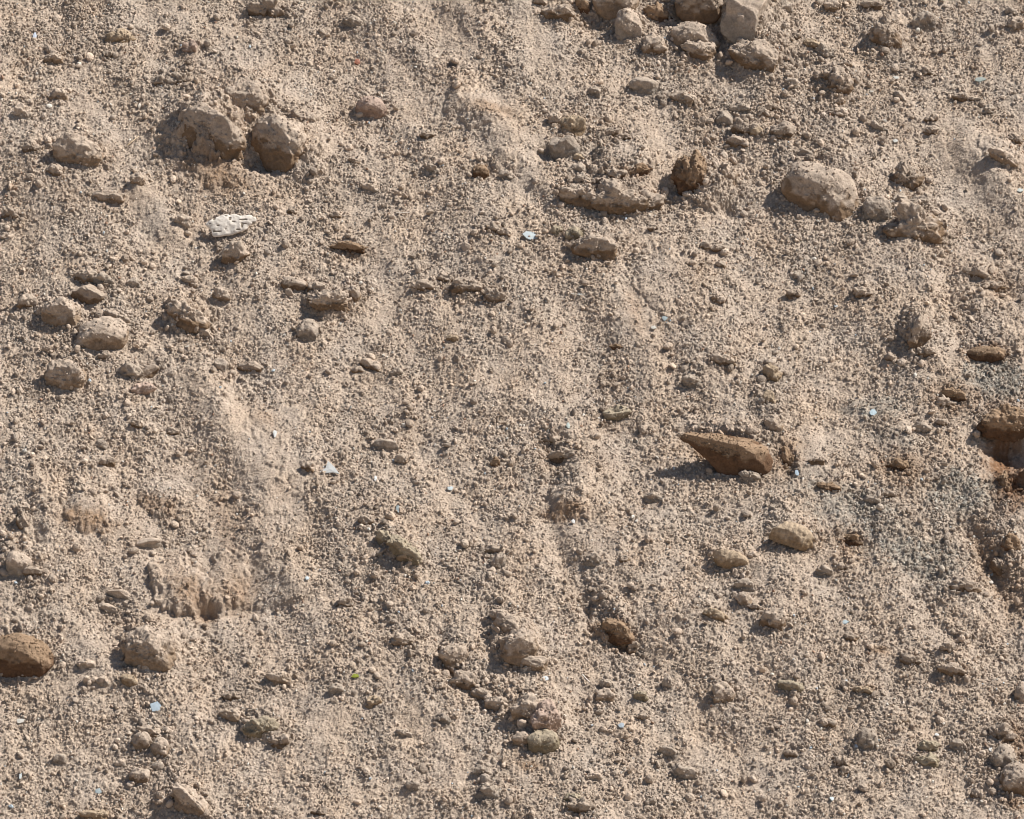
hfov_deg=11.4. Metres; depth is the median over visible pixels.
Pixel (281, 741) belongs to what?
dirt clod
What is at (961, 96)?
dirt clod
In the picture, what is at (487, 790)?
dirt clod
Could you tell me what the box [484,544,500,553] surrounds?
angular stone
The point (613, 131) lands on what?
dirt clod
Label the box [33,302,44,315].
dirt clod
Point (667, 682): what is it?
dirt clod
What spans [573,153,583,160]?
round stone
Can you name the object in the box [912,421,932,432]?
dirt clod
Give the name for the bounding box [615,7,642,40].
round stone
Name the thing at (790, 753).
dirt clod
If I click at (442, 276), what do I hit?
dirt clod
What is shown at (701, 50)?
dirt clod
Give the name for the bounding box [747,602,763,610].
dirt clod
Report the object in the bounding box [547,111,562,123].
dirt clod
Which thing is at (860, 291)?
dirt clod
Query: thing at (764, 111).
dirt clod
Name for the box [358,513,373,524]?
dirt clod
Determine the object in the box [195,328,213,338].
dirt clod
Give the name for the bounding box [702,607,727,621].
dirt clod
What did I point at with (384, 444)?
angular stone
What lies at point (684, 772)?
dirt clod
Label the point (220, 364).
angular stone
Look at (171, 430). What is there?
dirt clod
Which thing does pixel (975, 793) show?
dirt clod
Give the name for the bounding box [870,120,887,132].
dirt clod
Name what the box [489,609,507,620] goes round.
dirt clod
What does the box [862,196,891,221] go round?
round stone
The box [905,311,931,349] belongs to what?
dirt clod
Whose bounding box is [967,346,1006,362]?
round stone
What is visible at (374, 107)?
round stone
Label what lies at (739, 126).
dirt clod
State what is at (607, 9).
round stone
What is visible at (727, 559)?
stone
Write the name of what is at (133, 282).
dirt clod
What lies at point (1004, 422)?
dirt clod
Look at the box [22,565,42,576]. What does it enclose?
dirt clod
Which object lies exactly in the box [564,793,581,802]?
dirt clod
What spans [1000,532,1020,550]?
dirt clod
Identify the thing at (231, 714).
dirt clod
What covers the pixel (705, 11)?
round stone
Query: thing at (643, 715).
dirt clod
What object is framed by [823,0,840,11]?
dirt clod
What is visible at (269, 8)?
dirt clod
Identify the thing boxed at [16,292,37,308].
dirt clod
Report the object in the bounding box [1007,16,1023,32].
dirt clod
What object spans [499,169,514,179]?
dirt clod
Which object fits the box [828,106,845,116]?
dirt clod
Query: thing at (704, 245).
dirt clod
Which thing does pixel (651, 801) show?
dirt clod
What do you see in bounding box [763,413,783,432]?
dirt clod
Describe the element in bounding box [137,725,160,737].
dirt clod
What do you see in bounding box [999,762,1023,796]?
round stone
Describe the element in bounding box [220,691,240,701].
dirt clod
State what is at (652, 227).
dirt clod
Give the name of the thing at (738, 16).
angular stone
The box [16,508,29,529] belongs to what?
dirt clod
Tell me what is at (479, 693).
dirt clod
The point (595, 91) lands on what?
dirt clod
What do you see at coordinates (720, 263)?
angular stone
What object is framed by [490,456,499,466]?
dirt clod
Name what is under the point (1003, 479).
dirt clod
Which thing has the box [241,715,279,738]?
dirt clod
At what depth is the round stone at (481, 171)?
10.34 m
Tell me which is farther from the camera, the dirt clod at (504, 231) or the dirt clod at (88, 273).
the dirt clod at (504, 231)
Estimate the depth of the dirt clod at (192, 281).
10.19 m
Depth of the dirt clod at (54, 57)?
10.53 m
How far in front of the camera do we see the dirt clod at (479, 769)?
9.47 m
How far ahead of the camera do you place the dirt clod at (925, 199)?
10.31 m
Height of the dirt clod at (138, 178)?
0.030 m
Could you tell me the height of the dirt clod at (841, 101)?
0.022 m
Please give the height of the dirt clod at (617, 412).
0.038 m
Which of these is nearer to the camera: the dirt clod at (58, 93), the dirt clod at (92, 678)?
the dirt clod at (92, 678)
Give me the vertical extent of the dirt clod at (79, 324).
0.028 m
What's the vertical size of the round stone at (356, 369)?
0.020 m
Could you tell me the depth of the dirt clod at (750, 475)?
9.88 m
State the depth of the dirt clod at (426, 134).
10.40 m
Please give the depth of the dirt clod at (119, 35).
10.57 m
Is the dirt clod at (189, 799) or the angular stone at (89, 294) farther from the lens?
the angular stone at (89, 294)
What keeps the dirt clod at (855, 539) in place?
on the ground
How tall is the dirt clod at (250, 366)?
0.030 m
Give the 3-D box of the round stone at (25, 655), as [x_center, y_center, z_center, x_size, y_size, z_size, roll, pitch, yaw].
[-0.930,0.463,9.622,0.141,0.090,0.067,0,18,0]
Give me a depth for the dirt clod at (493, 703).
9.56 m
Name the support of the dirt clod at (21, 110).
on the ground
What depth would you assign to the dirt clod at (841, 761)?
9.50 m
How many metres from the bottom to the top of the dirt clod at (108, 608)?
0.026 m
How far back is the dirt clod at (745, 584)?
9.73 m
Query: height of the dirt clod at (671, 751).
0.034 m
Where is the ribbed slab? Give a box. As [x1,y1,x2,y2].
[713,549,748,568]
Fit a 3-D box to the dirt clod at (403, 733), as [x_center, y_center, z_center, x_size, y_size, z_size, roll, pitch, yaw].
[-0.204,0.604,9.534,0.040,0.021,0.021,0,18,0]
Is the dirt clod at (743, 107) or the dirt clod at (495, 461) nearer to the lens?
the dirt clod at (495, 461)
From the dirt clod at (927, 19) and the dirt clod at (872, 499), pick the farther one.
the dirt clod at (927, 19)
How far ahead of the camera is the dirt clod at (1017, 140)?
10.41 m
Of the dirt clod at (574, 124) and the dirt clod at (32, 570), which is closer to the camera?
the dirt clod at (32, 570)
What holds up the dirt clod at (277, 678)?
on the ground
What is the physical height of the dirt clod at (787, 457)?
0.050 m
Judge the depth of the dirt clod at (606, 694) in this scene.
9.59 m
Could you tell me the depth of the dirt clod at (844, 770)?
9.49 m
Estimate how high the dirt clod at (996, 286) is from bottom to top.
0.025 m
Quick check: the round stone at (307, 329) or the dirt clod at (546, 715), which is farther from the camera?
the round stone at (307, 329)
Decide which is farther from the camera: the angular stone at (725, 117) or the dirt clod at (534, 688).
the angular stone at (725, 117)
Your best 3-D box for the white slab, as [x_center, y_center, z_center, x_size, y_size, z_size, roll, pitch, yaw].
[-0.562,-0.369,10.256,0.101,0.043,0.020,-2,18,-5]
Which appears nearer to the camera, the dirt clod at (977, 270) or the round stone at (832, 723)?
the round stone at (832, 723)
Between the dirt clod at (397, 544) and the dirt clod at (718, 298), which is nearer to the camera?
the dirt clod at (397, 544)
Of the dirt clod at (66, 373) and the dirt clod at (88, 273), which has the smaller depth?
the dirt clod at (66, 373)
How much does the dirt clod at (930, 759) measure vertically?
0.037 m
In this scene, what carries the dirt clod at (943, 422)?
on the ground
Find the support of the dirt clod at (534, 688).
on the ground
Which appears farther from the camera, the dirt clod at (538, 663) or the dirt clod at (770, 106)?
the dirt clod at (770, 106)
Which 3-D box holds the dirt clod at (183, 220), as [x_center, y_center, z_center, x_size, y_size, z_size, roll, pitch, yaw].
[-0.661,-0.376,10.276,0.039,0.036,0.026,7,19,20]
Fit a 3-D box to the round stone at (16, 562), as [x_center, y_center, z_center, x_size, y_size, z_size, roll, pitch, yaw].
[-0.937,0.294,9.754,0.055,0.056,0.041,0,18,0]
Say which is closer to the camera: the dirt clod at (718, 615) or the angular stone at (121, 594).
the dirt clod at (718, 615)
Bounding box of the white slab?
[206,214,255,236]
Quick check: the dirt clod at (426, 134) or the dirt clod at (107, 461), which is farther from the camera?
the dirt clod at (426, 134)
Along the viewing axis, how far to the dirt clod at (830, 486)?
9.87 m
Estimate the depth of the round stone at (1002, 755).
9.49 m
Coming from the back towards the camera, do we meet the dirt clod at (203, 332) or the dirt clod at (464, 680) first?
the dirt clod at (203, 332)
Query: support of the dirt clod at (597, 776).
on the ground
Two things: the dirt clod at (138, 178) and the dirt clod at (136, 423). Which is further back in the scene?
the dirt clod at (138, 178)
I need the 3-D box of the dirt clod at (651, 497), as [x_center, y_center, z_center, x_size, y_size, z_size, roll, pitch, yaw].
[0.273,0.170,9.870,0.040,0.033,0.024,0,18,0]
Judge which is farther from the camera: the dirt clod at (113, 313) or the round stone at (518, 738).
the dirt clod at (113, 313)
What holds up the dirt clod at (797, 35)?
on the ground
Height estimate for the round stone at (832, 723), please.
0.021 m
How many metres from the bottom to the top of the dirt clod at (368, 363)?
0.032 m
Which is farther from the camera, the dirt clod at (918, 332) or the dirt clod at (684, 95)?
the dirt clod at (684, 95)
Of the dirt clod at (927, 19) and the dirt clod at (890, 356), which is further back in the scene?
the dirt clod at (927, 19)
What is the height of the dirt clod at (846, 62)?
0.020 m
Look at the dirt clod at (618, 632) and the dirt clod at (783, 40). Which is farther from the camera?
the dirt clod at (783, 40)
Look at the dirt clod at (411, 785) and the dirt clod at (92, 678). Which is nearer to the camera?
the dirt clod at (411, 785)
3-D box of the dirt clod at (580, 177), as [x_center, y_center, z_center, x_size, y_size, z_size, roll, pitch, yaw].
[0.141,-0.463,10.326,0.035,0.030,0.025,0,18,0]
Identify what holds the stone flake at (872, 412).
on the ground
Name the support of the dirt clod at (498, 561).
on the ground
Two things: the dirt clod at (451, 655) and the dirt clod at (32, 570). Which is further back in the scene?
the dirt clod at (32, 570)
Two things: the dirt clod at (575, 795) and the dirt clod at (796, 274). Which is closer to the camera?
the dirt clod at (575, 795)
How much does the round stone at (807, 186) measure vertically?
0.146 m
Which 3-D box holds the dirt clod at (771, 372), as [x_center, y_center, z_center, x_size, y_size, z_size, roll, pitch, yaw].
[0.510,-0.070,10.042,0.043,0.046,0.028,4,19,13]
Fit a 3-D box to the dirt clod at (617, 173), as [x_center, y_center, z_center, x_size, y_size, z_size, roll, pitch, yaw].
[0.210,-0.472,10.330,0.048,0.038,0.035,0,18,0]
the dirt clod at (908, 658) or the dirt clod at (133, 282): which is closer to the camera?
the dirt clod at (908, 658)
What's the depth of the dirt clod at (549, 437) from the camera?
9.95 m
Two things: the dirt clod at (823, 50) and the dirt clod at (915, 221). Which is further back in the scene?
the dirt clod at (823, 50)
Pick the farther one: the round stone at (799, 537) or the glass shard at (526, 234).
the glass shard at (526, 234)
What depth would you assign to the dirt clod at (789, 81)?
10.50 m
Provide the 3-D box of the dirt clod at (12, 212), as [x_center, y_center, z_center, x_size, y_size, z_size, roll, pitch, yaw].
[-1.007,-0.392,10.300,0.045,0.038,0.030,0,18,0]
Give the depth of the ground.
9.98 m
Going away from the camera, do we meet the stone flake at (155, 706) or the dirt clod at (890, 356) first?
the stone flake at (155, 706)
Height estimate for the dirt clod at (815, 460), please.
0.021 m
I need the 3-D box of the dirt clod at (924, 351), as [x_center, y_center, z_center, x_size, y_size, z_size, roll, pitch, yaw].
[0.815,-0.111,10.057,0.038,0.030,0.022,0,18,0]
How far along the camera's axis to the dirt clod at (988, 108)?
10.47 m
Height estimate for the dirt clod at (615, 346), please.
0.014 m
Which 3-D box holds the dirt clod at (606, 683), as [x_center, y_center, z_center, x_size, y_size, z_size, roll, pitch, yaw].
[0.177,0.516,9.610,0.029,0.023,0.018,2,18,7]
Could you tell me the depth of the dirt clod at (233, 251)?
10.21 m
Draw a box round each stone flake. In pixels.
[150,701,160,711]
[869,409,876,415]
[975,77,985,81]
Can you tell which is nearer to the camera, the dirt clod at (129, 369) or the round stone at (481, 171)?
the dirt clod at (129, 369)
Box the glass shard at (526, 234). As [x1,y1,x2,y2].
[522,231,537,239]
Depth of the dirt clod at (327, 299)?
10.14 m
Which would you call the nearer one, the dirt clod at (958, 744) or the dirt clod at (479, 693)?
the dirt clod at (958, 744)
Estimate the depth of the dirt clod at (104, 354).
10.06 m
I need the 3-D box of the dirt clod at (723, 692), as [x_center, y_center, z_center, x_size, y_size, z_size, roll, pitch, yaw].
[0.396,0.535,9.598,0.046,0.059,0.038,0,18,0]
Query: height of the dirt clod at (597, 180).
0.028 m
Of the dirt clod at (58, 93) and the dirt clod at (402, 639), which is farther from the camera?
the dirt clod at (58, 93)
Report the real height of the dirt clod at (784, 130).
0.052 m
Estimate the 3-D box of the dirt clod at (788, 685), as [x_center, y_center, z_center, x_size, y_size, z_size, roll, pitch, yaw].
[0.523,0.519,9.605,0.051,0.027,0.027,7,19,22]
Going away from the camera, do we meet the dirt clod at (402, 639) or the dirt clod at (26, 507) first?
the dirt clod at (402, 639)
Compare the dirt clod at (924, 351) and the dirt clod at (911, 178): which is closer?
the dirt clod at (924, 351)
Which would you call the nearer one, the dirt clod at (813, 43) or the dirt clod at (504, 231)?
the dirt clod at (504, 231)
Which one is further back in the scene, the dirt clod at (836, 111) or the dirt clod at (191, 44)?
the dirt clod at (191, 44)
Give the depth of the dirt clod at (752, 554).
9.77 m
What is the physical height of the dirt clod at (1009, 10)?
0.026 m
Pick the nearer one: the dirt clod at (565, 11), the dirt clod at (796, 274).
the dirt clod at (796, 274)
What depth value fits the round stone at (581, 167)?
10.34 m
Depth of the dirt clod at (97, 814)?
9.44 m
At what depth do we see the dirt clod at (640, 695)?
9.59 m
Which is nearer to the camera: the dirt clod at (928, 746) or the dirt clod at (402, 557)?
the dirt clod at (928, 746)
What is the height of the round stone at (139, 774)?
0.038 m
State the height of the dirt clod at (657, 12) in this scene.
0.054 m
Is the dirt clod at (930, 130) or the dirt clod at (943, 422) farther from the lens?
the dirt clod at (930, 130)
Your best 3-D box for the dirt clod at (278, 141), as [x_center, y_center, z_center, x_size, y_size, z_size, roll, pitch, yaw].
[-0.466,-0.535,10.391,0.128,0.138,0.090,12,22,33]
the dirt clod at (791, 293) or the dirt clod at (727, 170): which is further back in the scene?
the dirt clod at (727, 170)
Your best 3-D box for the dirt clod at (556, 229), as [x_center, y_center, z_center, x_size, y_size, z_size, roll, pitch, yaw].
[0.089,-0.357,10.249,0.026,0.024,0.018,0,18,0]
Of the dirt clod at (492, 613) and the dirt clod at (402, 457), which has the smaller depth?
the dirt clod at (492, 613)
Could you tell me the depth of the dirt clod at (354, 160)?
10.37 m
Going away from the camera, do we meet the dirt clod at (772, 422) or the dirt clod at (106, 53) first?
the dirt clod at (772, 422)
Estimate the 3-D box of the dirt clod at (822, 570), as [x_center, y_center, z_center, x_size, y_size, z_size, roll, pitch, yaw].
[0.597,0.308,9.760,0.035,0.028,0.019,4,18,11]
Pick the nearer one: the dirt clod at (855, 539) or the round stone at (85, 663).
the round stone at (85, 663)
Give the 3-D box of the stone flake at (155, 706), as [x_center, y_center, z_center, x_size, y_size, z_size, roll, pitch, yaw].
[-0.666,0.555,9.569,0.022,0.016,0.015,0,18,0]
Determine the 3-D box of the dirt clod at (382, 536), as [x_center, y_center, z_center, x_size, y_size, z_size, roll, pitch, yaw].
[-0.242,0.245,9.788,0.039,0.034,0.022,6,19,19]
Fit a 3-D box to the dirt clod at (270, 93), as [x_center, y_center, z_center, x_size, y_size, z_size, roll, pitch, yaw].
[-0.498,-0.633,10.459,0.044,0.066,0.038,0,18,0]
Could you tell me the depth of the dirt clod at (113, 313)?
10.12 m
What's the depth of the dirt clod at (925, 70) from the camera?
10.54 m
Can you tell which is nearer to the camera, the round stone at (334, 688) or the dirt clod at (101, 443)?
the round stone at (334, 688)
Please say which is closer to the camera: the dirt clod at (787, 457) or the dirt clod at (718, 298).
the dirt clod at (787, 457)
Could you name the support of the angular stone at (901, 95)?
on the ground
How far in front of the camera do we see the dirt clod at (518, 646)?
9.61 m
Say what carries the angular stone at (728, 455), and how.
on the ground
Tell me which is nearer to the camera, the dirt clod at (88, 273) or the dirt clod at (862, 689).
the dirt clod at (862, 689)
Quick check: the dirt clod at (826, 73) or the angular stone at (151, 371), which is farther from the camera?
the dirt clod at (826, 73)
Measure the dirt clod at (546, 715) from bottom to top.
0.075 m
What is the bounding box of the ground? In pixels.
[0,0,1023,818]
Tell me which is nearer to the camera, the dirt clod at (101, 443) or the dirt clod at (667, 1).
the dirt clod at (101, 443)
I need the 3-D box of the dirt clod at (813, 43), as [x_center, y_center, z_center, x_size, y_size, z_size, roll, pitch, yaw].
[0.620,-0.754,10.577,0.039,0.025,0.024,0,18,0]
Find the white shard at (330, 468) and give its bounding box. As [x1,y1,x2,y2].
[320,461,338,473]
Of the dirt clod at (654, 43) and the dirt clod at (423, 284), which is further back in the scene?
the dirt clod at (654, 43)
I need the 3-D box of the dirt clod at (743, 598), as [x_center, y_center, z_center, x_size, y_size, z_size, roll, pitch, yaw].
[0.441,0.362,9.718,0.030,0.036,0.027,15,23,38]
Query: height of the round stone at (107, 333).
0.081 m
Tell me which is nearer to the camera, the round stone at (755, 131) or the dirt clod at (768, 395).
the dirt clod at (768, 395)
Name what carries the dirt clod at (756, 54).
on the ground
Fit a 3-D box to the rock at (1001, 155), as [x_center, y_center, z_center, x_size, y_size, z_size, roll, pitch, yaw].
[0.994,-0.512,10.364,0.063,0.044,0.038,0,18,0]
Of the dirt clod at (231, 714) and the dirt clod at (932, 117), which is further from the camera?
the dirt clod at (932, 117)
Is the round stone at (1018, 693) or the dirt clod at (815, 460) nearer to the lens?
the round stone at (1018, 693)
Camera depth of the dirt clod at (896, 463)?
9.90 m
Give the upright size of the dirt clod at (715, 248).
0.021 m
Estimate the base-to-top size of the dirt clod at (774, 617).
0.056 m
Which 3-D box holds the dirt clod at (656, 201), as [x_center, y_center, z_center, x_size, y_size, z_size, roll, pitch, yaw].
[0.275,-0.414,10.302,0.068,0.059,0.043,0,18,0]
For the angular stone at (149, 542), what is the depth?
9.80 m
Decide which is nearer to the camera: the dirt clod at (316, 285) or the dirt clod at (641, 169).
the dirt clod at (316, 285)
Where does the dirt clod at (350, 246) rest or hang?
on the ground
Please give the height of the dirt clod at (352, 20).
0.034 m
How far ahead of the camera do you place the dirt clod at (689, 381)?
10.02 m
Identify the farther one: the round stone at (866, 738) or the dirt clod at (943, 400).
the dirt clod at (943, 400)
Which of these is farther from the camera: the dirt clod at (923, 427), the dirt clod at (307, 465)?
the dirt clod at (923, 427)
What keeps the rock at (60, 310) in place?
on the ground
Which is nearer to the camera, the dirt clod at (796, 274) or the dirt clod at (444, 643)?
the dirt clod at (444, 643)
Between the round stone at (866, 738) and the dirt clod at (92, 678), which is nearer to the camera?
the round stone at (866, 738)
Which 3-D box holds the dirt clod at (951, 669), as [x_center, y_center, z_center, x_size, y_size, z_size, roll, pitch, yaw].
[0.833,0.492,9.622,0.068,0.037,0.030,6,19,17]
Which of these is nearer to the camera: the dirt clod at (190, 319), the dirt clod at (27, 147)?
the dirt clod at (190, 319)
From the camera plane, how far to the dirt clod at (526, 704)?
9.53 m
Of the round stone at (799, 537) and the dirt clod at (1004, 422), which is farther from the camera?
the dirt clod at (1004, 422)
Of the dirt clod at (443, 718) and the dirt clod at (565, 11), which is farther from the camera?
the dirt clod at (565, 11)
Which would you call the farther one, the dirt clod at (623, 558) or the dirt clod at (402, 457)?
the dirt clod at (402, 457)
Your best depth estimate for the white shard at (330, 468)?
9.90 m
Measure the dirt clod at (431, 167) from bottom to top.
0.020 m
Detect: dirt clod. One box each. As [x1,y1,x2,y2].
[1,206,21,218]
[11,103,32,119]
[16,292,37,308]
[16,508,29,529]
[17,503,30,511]
[22,141,41,152]
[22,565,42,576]
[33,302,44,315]
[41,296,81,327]
[43,49,63,64]
[44,358,86,390]
[45,163,64,175]
[46,88,68,100]
[51,132,103,167]
[53,754,66,764]
[71,320,85,328]
[74,266,97,283]
[78,809,108,818]
[83,675,97,684]
[92,189,125,204]
[93,272,114,287]
[94,438,107,449]
[97,350,112,359]
[98,456,115,466]
[98,602,117,614]
[102,50,113,57]
[104,28,135,42]
[104,309,129,322]
[115,360,142,379]
[121,622,176,671]
[125,277,140,287]
[130,172,145,185]
[130,381,157,395]
[130,417,142,428]
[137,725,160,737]
[154,75,173,86]
[165,299,210,333]
[166,426,179,434]
[170,72,187,84]
[172,782,208,816]
[173,214,191,228]
[177,100,246,160]
[181,275,198,287]
[182,38,197,52]
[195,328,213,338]
[212,287,230,302]
[218,707,240,721]
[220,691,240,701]
[221,239,249,264]
[224,80,269,114]
[237,360,263,372]
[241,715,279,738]
[247,0,283,17]
[251,114,308,172]
[264,84,276,104]
[265,671,290,685]
[269,734,289,749]
[287,206,297,214]
[290,109,319,122]
[301,460,314,472]
[307,281,325,291]
[307,288,351,312]
[308,807,329,815]
[328,211,340,218]
[329,240,368,253]
[335,596,355,606]
[342,14,364,27]
[348,157,360,164]
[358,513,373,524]
[360,357,381,371]
[361,183,379,192]
[365,695,382,708]
[376,529,390,544]
[386,534,422,564]
[390,366,403,376]
[390,632,414,645]
[393,728,412,737]
[394,452,408,463]
[396,554,412,563]
[406,779,419,791]
[411,278,434,290]
[419,130,434,139]
[425,163,440,172]
[433,712,451,724]
[435,272,453,281]
[438,640,450,649]
[438,643,468,673]
[447,666,457,675]
[449,669,478,690]
[450,276,482,293]
[471,687,491,700]
[473,764,489,776]
[475,782,500,799]
[482,287,507,302]
[484,695,508,711]
[485,221,500,232]
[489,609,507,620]
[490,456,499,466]
[491,553,507,568]
[493,612,520,632]
[497,227,510,237]
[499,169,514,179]
[499,627,538,666]
[510,691,542,720]
[520,655,548,671]
[523,684,539,692]
[530,698,561,731]
[532,0,547,5]
[540,3,574,21]
[541,432,560,444]
[546,446,575,463]
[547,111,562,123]
[550,225,562,236]
[558,114,585,135]
[558,183,595,209]
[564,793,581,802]
[567,796,595,813]
[571,232,617,260]
[573,172,589,183]
[574,0,589,13]
[583,552,603,566]
[585,772,602,781]
[587,85,601,97]
[590,178,650,215]
[595,177,610,183]
[595,687,616,701]
[597,618,634,645]
[599,678,613,687]
[602,404,630,420]
[604,125,620,136]
[605,167,627,178]
[609,343,622,349]
[616,133,630,139]
[618,555,629,562]
[626,641,640,654]
[629,163,652,175]
[633,690,648,701]
[635,712,649,719]
[639,189,665,211]
[641,32,667,54]
[643,1,672,22]
[644,490,662,503]
[645,796,656,804]
[647,224,658,231]
[658,744,678,758]
[661,0,674,4]
[662,676,673,687]
[670,90,696,107]
[670,149,706,195]
[672,763,697,779]
[680,40,716,61]
[681,374,700,388]
[699,241,710,249]
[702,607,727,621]
[709,158,737,185]
[710,244,724,252]
[710,351,735,366]
[711,291,725,303]
[711,680,735,703]
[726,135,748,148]
[728,38,778,72]
[729,103,752,112]
[731,117,751,134]
[734,577,755,591]
[734,591,751,606]
[738,470,760,481]
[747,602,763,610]
[748,552,757,557]
[756,107,769,116]
[759,606,788,630]
[762,362,782,381]
[762,390,776,403]
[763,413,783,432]
[764,103,776,110]
[770,120,796,139]
[777,680,803,692]
[778,36,790,44]
[779,0,793,15]
[781,446,794,465]
[783,749,797,757]
[784,77,798,88]
[785,289,801,299]
[791,32,801,39]
[792,271,804,278]
[796,149,815,155]
[803,38,819,48]
[808,456,824,464]
[814,42,836,57]
[816,565,833,575]
[817,482,840,491]
[821,66,833,80]
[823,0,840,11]
[827,66,853,94]
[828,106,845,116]
[833,755,852,766]
[834,98,845,104]
[836,562,848,570]
[837,766,850,775]
[840,59,852,66]
[843,533,862,546]
[843,630,859,641]
[852,686,872,694]
[853,285,879,298]
[860,0,883,10]
[863,494,880,504]
[868,14,901,48]
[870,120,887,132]
[883,198,945,243]
[884,490,898,497]
[885,351,896,361]
[885,458,909,471]
[889,161,924,190]
[892,193,907,201]
[899,651,921,665]
[899,716,908,722]
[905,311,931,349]
[910,193,934,205]
[911,11,938,30]
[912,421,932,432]
[914,752,939,767]
[915,66,936,75]
[917,346,935,357]
[917,739,939,751]
[923,113,938,122]
[923,125,938,135]
[934,418,949,425]
[935,394,956,406]
[937,662,969,676]
[939,642,957,652]
[941,386,966,401]
[949,576,981,592]
[949,738,966,750]
[952,91,981,101]
[962,264,989,278]
[970,788,979,798]
[976,403,1023,442]
[980,104,994,113]
[981,280,1006,291]
[987,720,1017,742]
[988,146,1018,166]
[989,557,1008,576]
[997,470,1012,492]
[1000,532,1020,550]
[1004,7,1018,15]
[1006,134,1023,144]
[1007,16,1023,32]
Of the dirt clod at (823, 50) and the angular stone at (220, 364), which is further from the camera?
the dirt clod at (823, 50)
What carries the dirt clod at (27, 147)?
on the ground
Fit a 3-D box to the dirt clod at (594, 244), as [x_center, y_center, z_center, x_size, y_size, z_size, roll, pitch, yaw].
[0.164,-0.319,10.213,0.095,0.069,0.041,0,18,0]
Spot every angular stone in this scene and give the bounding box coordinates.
[71,284,106,304]
[95,675,108,686]
[107,589,130,599]
[136,538,160,547]
[138,364,158,378]
[214,358,228,371]
[373,438,398,450]
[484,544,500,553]
[517,719,526,726]
[549,135,579,160]
[629,76,658,94]
[679,432,772,475]
[715,261,725,268]
[716,110,733,125]
[720,0,768,43]
[893,91,906,101]
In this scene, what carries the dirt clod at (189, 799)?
on the ground
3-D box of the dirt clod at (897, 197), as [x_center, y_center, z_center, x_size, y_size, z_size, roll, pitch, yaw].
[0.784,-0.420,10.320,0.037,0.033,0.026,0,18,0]
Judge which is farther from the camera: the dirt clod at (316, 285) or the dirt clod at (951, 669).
the dirt clod at (316, 285)
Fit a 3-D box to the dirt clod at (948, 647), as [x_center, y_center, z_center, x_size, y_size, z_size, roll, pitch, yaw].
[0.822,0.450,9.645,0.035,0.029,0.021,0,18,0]
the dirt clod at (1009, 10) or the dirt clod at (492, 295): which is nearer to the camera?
the dirt clod at (492, 295)
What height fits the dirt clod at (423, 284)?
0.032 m
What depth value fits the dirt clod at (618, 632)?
9.67 m
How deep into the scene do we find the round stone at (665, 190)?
10.33 m
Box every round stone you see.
[0,632,54,677]
[5,550,33,576]
[73,316,128,350]
[77,658,95,668]
[114,758,125,766]
[120,673,137,686]
[129,766,150,784]
[131,730,151,751]
[150,736,168,757]
[152,761,164,770]
[281,276,307,290]
[294,319,318,341]
[328,683,343,694]
[345,284,360,301]
[351,365,363,372]
[355,95,386,118]
[446,334,458,341]
[472,164,489,178]
[512,730,529,746]
[526,729,559,753]
[565,226,582,240]
[571,162,585,171]
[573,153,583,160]
[592,0,639,19]
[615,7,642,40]
[661,187,668,196]
[670,21,720,50]
[674,0,723,23]
[748,125,762,135]
[769,521,814,550]
[781,161,859,221]
[824,718,837,727]
[856,727,878,750]
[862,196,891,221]
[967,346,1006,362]
[990,743,1016,767]
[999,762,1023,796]
[1013,681,1023,703]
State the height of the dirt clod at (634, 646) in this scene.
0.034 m
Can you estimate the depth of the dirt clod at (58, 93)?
10.46 m
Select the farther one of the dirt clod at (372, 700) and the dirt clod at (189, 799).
the dirt clod at (372, 700)
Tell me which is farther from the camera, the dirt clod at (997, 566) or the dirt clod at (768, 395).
the dirt clod at (768, 395)
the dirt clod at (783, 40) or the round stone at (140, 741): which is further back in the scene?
the dirt clod at (783, 40)
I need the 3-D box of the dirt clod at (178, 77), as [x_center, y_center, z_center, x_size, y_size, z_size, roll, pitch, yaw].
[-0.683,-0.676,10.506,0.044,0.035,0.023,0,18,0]
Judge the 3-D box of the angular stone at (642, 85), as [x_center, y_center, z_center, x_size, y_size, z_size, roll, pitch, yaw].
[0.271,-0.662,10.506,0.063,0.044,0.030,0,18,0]
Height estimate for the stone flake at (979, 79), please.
0.010 m
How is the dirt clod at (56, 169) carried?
on the ground
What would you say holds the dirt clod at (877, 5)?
on the ground
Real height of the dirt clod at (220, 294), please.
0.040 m
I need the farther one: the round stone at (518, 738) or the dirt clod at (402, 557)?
the dirt clod at (402, 557)
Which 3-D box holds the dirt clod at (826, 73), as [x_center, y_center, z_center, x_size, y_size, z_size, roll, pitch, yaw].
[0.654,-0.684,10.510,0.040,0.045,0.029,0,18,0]
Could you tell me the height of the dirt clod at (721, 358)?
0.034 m
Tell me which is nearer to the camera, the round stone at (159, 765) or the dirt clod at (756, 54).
the round stone at (159, 765)
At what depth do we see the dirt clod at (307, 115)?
10.42 m
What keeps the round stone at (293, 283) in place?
on the ground
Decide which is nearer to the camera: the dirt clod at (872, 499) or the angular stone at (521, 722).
the angular stone at (521, 722)
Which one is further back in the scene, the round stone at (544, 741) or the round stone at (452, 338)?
the round stone at (452, 338)
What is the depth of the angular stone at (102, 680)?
9.59 m
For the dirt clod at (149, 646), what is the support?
on the ground
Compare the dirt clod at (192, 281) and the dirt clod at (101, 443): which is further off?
the dirt clod at (192, 281)
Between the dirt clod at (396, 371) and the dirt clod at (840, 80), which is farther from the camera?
the dirt clod at (840, 80)
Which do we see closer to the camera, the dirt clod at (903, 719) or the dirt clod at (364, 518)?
the dirt clod at (903, 719)
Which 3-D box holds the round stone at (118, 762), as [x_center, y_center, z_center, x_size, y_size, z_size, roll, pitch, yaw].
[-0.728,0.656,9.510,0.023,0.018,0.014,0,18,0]

